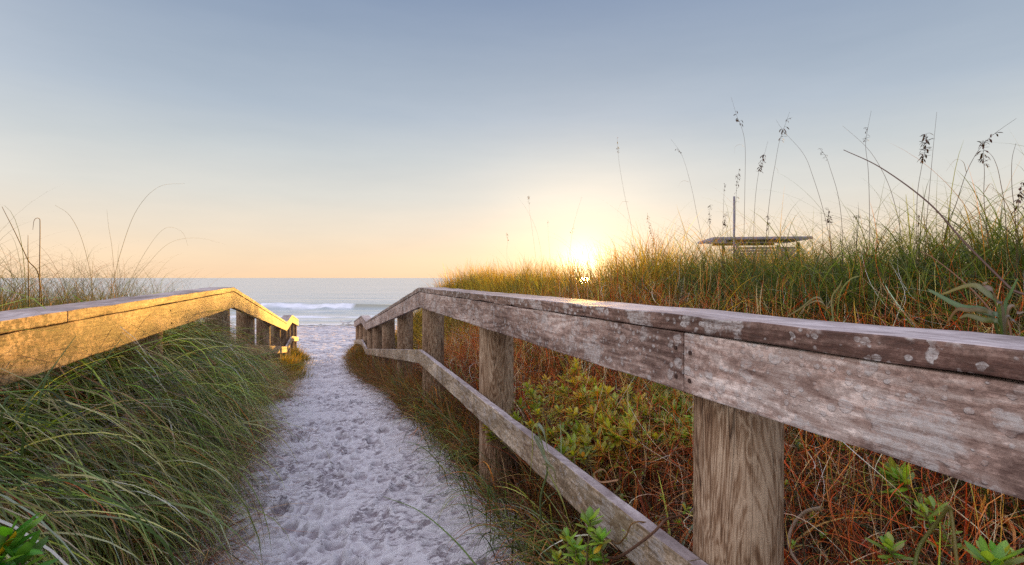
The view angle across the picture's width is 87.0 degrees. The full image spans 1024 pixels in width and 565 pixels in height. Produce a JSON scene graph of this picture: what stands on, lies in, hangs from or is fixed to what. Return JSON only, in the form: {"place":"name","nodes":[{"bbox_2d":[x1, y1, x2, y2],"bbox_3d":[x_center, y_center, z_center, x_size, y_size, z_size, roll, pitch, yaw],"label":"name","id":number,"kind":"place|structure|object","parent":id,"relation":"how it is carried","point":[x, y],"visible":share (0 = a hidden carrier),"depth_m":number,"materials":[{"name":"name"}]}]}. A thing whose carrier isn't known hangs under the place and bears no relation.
{"place":"outdoors","nodes":[
{"label":"outdoors","id":0,"kind":"place"},
{"bbox_2d":[0,193,255,385],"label":"dune grass","id":1,"kind":"structure","parent":0,"point":[56,293],"depth_m":6.56,"materials":[{"name":"green plant"}]},
{"bbox_2d":[0,250,331,564],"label":"beach grass","id":2,"kind":"structure","parent":0,"point":[134,481],"depth_m":2.15,"materials":[{"name":"green plant"}]},
{"bbox_2d":[0,278,589,325],"bbox_3d":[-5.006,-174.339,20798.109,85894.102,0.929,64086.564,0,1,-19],"label":"sea","id":3,"kind":"structure","parent":0,"point":[317,301],"depth_m":127.79,"materials":[{"name":"liquid"}]},
{"bbox_2d":[291,344,318,366],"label":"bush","id":4,"kind":"object","parent":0,"point":[300,355],"visible":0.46,"depth_m":13.45,"materials":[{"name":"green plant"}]},
{"bbox_2d":[331,341,690,564],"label":"edge grass","id":5,"kind":"structure","parent":0,"point":[396,388],"depth_m":2.98,"materials":[{"name":"green plant"}]},
{"bbox_2d":[0,0,1023,277],"label":"sky","id":6,"kind":"structure","parent":0,"point":[304,138],"materials":[{"name":"blue"}]},
{"bbox_2d":[81,292,1023,564],"bbox_3d":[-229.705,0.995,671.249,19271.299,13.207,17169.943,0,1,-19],"label":"sand ground","id":7,"kind":"structure","parent":0,"point":[339,508],"depth_m":3.05,"materials":[{"name":"white sand"}]},
{"bbox_2d":[2,207,42,306],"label":"dead stem","id":8,"kind":"object","parent":7,"relation":"on","point":[29,261],"visible":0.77,"depth_m":4.43,"materials":[{"name":"brown plant"}]},
{"bbox_2d":[0,512,57,564],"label":"leafy shrub","id":9,"kind":"object","parent":7,"relation":"on","point":[16,548],"visible":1,"depth_m":1.00,"materials":[{"name":"green plant"}]},
{"bbox_2d":[28,257,29,306],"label":"dead stem","id":10,"kind":"object","parent":7,"relation":"on","point":[28,285],"visible":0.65,"depth_m":4.39,"materials":[{"name":"brown plant"}]},
{"bbox_2d":[13,377,49,531],"bbox_3d":[-1.244,0.737,1.398,0.042,0.959,0.164,0,0,0],"label":"tall blade","id":11,"kind":"object","parent":7,"relation":"on","point":[24,429],"visible":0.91,"depth_m":1.35,"materials":[{"name":"green plant"}]},
{"bbox_2d":[33,218,40,302],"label":"dead stem","id":12,"kind":"object","parent":7,"relation":"on","point":[39,256],"visible":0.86,"depth_m":4.56,"materials":[{"name":"brown plant"}]},
{"bbox_2d":[0,336,75,430],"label":"tall blade","id":13,"kind":"object","parent":7,"relation":"on","point":[14,399],"visible":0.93,"depth_m":1.38,"materials":[{"name":"green plant"}]},
{"bbox_2d":[62,209,92,299],"bbox_3d":[-5.139,-0.086,6.367,0.006,1.524,1.016,0,1,-19],"label":"arching blade","id":14,"kind":"object","parent":7,"relation":"on","point":[86,255],"visible":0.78,"depth_m":6.64,"materials":[{"name":"brown plant"}]},
{"bbox_2d":[76,341,119,563],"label":"tall blade","id":15,"kind":"object","parent":7,"relation":"on","point":[87,415],"visible":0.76,"depth_m":1.82,"materials":[{"name":"green plant"}]},
{"bbox_2d":[111,183,184,298],"bbox_3d":[-5.699,-0.590,8.617,0.007,2.618,3.880,0,1,-19],"label":"arching blade","id":16,"kind":"object","parent":7,"relation":"on","point":[124,240],"visible":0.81,"depth_m":7.31,"materials":[{"name":"brown plant"}]},
{"bbox_2d":[0,287,298,526],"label":"wooden railing","id":17,"kind":"object","parent":7,"relation":"on","point":[93,327],"visible":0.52,"depth_m":2.28,"materials":[{"name":"brown wood"}]},
{"bbox_2d":[272,350,316,385],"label":"bush","id":18,"kind":"object","parent":7,"relation":"on","point":[293,360],"visible":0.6,"depth_m":10.14,"materials":[{"name":"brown plant"}]},
{"bbox_2d":[199,377,480,554],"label":"straw litter","id":19,"kind":"object","parent":7,"relation":"on","point":[398,484],"visible":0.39,"depth_m":3.20,"materials":[{"name":"brown plant"}]},
{"bbox_2d":[342,340,359,359],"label":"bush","id":20,"kind":"object","parent":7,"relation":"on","point":[351,348],"visible":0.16,"depth_m":14.64,"materials":[{"name":"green plant"}]},
{"bbox_2d":[342,341,368,374],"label":"bush","id":21,"kind":"object","parent":7,"relation":"on","point":[360,350],"visible":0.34,"depth_m":12.16,"materials":[{"name":"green plant"}]},
{"bbox_2d":[383,496,476,564],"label":"fallen blade","id":22,"kind":"object","parent":7,"relation":"on","point":[461,547],"visible":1,"depth_m":2.35,"materials":[{"name":"green plant"}]},
{"bbox_2d":[481,379,559,498],"bbox_3d":[0.097,0.905,3.115,0.465,0.574,0.612,0,1,36],"label":"leafy shrub","id":23,"kind":"object","parent":7,"relation":"on","point":[536,408],"visible":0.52,"depth_m":3.11,"materials":[{"name":"green plant"}]},
{"bbox_2d":[529,423,572,534],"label":"hooked reed","id":24,"kind":"object","parent":7,"relation":"on","point":[539,445],"visible":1,"depth_m":1.87,"materials":[{"name":"green plant"}]},
{"bbox_2d":[529,357,607,436],"bbox_3d":[0.391,0.780,3.668,0.396,0.488,0.784,0,1,-19],"label":"leafy shrub","id":25,"kind":"object","parent":7,"relation":"on","point":[563,390],"visible":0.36,"depth_m":3.72,"materials":[{"name":"green plant"}]},
{"bbox_2d":[547,527,608,564],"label":"leafy shrub","id":26,"kind":"object","parent":7,"relation":"on","point":[578,554],"visible":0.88,"depth_m":1.57,"materials":[{"name":"green plant"}]},
{"bbox_2d":[552,431,619,550],"bbox_3d":[0.308,0.979,2.564,0.263,0.486,0.505,0,1,-19],"label":"leafy shrub","id":27,"kind":"object","parent":7,"relation":"on","point":[585,440],"visible":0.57,"depth_m":2.55,"materials":[{"name":"green plant"}]},
{"bbox_2d":[573,506,611,564],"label":"leafy shrub","id":28,"kind":"object","parent":7,"relation":"on","point":[589,516],"visible":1,"depth_m":1.50,"materials":[{"name":"green plant"}]},
{"bbox_2d":[534,383,655,505],"bbox_3d":[0.372,0.832,3.066,0.570,0.530,1.104,0,1,-19],"label":"leafy shrub","id":29,"kind":"object","parent":7,"relation":"on","point":[575,430],"visible":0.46,"depth_m":2.98,"materials":[{"name":"green plant"}]},
{"bbox_2d":[578,382,692,502],"bbox_3d":[0.633,0.799,2.875,0.542,0.476,0.946,0,1,-19],"label":"leafy shrub","id":30,"kind":"object","parent":7,"relation":"on","point":[632,427],"visible":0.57,"depth_m":2.77,"materials":[{"name":"green plant"}]},
{"bbox_2d":[623,373,693,448],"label":"leafy shrub","id":31,"kind":"object","parent":7,"relation":"on","point":[668,397],"visible":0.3,"depth_m":2.90,"materials":[{"name":"green plant"}]},
{"bbox_2d":[672,141,703,247],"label":"sea oat stalk","id":32,"kind":"object","parent":7,"relation":"on","point":[692,192],"visible":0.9,"depth_m":5.62,"materials":[{"name":"brown plant"}]},
{"bbox_2d":[354,287,1023,564],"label":"wooden railing","id":33,"kind":"object","parent":7,"relation":"on","point":[950,403],"visible":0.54,"depth_m":1.20,"materials":[{"name":"brown wood"}]},
{"bbox_2d":[594,468,617,484],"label":"curled dead leaf","id":34,"kind":"object","parent":33,"relation":"on","point":[610,481],"visible":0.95,"depth_m":1.80,"materials":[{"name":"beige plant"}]},
{"bbox_2d":[596,521,671,544],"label":"woody vine","id":35,"kind":"object","parent":33,"relation":"on","point":[621,541],"visible":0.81,"depth_m":1.47,"materials":[{"name":"brown plant"}]},
{"bbox_2d":[607,515,680,558],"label":"woody vine","id":36,"kind":"object","parent":33,"relation":"on","point":[654,531],"visible":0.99,"depth_m":1.39,"materials":[{"name":"brown plant"}]},
{"bbox_2d":[733,169,740,265],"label":"sea oat stalk","id":37,"kind":"object","parent":7,"relation":"on","point":[735,212],"visible":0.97,"depth_m":4.75,"materials":[{"name":"brown plant"}]},
{"bbox_2d":[732,101,745,284],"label":"sea oat stalk","id":38,"kind":"object","parent":7,"relation":"on","point":[745,160],"visible":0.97,"depth_m":4.79,"materials":[{"name":"brown plant"}]},
{"bbox_2d":[753,146,766,258],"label":"sea oat stalk","id":39,"kind":"object","parent":7,"relation":"on","point":[761,166],"visible":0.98,"depth_m":4.68,"materials":[{"name":"brown plant"}]},
{"bbox_2d":[517,256,1023,564],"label":"creeping ground cover","id":40,"kind":"object","parent":7,"relation":"on","point":[796,443],"visible":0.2,"depth_m":2.11,"materials":[{"name":"green plant"}]},
{"bbox_2d":[765,118,790,268],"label":"sea oat stalk","id":41,"kind":"object","parent":7,"relation":"on","point":[772,179],"visible":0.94,"depth_m":4.47,"materials":[{"name":"brown plant"}]},
{"bbox_2d":[779,129,833,268],"bbox_3d":[2.232,-0.540,4.129,0.052,1.555,0.550,0,1,-19],"label":"sea oat stalk","id":42,"kind":"object","parent":7,"relation":"on","point":[816,187],"visible":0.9,"depth_m":4.02,"materials":[{"name":"brown plant"}]},
{"bbox_2d":[788,276,858,321],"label":"broad leaved clump","id":43,"kind":"object","parent":7,"relation":"on","point":[836,289],"visible":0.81,"depth_m":2.51,"materials":[{"name":"green plant"}]},
{"bbox_2d":[825,209,832,280],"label":"sea oat stalk","id":44,"kind":"object","parent":7,"relation":"on","point":[829,222],"visible":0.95,"depth_m":3.86,"materials":[{"name":"brown plant"}]},
{"bbox_2d":[820,149,842,247],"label":"sea oat stalk","id":45,"kind":"object","parent":7,"relation":"on","point":[838,198],"visible":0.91,"depth_m":3.84,"materials":[{"name":"brown plant"}]},
{"bbox_2d":[863,114,870,261],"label":"sea oat stalk","id":46,"kind":"object","parent":7,"relation":"on","point":[868,180],"visible":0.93,"depth_m":3.47,"materials":[{"name":"brown plant"}]},
{"bbox_2d":[843,126,903,268],"bbox_3d":[2.304,-0.427,3.456,0.004,1.260,0.422,0,1,-19],"label":"sea oat stalk","id":47,"kind":"object","parent":7,"relation":"on","point":[890,190],"visible":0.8,"depth_m":3.33,"materials":[{"name":"brown plant"}]},
{"bbox_2d":[865,532,913,564],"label":"leafy shrub","id":48,"kind":"object","parent":7,"relation":"on","point":[887,540],"visible":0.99,"depth_m":1.27,"materials":[{"name":"green plant"}]},
{"bbox_2d":[914,215,919,270],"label":"sea oat stalk","id":49,"kind":"object","parent":7,"relation":"on","point":[918,239],"visible":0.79,"depth_m":3.09,"materials":[{"name":"plant"}]},
{"bbox_2d":[875,456,963,564],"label":"leafy shrub","id":50,"kind":"object","parent":7,"relation":"on","point":[893,475],"visible":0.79,"depth_m":1.63,"materials":[{"name":"green plant"}]},
{"bbox_2d":[916,133,932,290],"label":"sea oat stalk","id":51,"kind":"object","parent":7,"relation":"on","point":[926,140],"visible":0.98,"depth_m":2.97,"materials":[{"name":"brown plant"}]},
{"bbox_2d":[925,114,936,293],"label":"sea oat stalk","id":52,"kind":"object","parent":7,"relation":"on","point":[928,201],"visible":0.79,"depth_m":2.94,"materials":[{"name":"brown plant"}]},
{"bbox_2d":[844,150,1023,294],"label":"sea oat stalk","id":53,"kind":"object","parent":7,"relation":"on","point":[975,253],"visible":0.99,"depth_m":2.00,"materials":[{"name":"plant"}]},
{"bbox_2d":[912,505,958,564],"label":"bent reed","id":54,"kind":"object","parent":7,"relation":"on","point":[947,508],"visible":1,"depth_m":1.20,"materials":[{"name":"green plant"}]},
{"bbox_2d":[912,495,967,564],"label":"leafy shrub","id":55,"kind":"object","parent":7,"relation":"on","point":[930,501],"visible":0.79,"depth_m":1.39,"materials":[{"name":"green plant"}]},
{"bbox_2d":[920,251,1018,547],"bbox_3d":[1.502,0.359,1.790,0.008,0.941,0.297,0,1,-19],"label":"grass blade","id":56,"kind":"object","parent":7,"relation":"on","point":[1009,324],"visible":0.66,"depth_m":1.74,"materials":[{"name":"green plant"}]},
{"bbox_2d":[928,258,1023,334],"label":"broad leaved clump","id":57,"kind":"object","parent":7,"relation":"on","point":[1001,314],"visible":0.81,"depth_m":1.48,"materials":[{"name":"green plant"}]},
{"bbox_2d":[941,119,1014,321],"bbox_3d":[2.267,-0.216,2.639,0.054,1.081,0.321,0,1,-19],"label":"sea oat stalk","id":58,"kind":"object","parent":7,"relation":"on","point":[991,135],"visible":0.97,"depth_m":2.70,"materials":[{"name":"brown plant"}]},
{"bbox_2d":[977,140,993,332],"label":"sea oat stalk","id":59,"kind":"object","parent":7,"relation":"on","point":[982,155],"visible":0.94,"depth_m":2.60,"materials":[{"name":"brown plant"}]},
{"bbox_2d":[964,535,1023,564],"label":"leafy shrub","id":60,"kind":"object","parent":7,"relation":"on","point":[998,553],"visible":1,"depth_m":1.05,"materials":[{"name":"green plant"}]},
{"bbox_2d":[991,155,1006,280],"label":"sea oat stalk","id":61,"kind":"object","parent":7,"relation":"on","point":[1005,216],"visible":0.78,"depth_m":2.52,"materials":[{"name":"brown plant"}]},
{"bbox_2d":[1011,145,1016,321],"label":"sea oat stalk","id":62,"kind":"object","parent":7,"relation":"on","point":[1015,225],"visible":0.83,"depth_m":2.40,"materials":[{"name":"brown plant"}]},
{"bbox_2d":[1011,182,1023,323],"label":"sea oat stalk","id":63,"kind":"object","parent":7,"relation":"on","point":[1018,201],"visible":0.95,"depth_m":2.39,"materials":[{"name":"brown plant"}]},
{"bbox_2d":[386,227,1023,564],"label":"dry grass","id":64,"kind":"structure","parent":0,"point":[981,510],"depth_m":2.27,"materials":[{"name":"brown plant"}]},
{"bbox_2d":[787,506,823,564],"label":"curved dead vine","id":65,"kind":"object","parent":64,"relation":"on","point":[801,515],"visible":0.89,"depth_m":1.60,"materials":[{"name":"brown plant"}]},
{"bbox_2d":[395,141,1023,564],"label":"dune grass","id":66,"kind":"structure","parent":0,"point":[889,257],"depth_m":3.34,"materials":[{"name":"green plant"}]},
{"bbox_2d":[698,196,811,264],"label":"lifeguard tower","id":67,"kind":"structure","parent":0,"point":[730,239],"depth_m":24.86,"materials":[{"name":"brown paint"}]}
]}

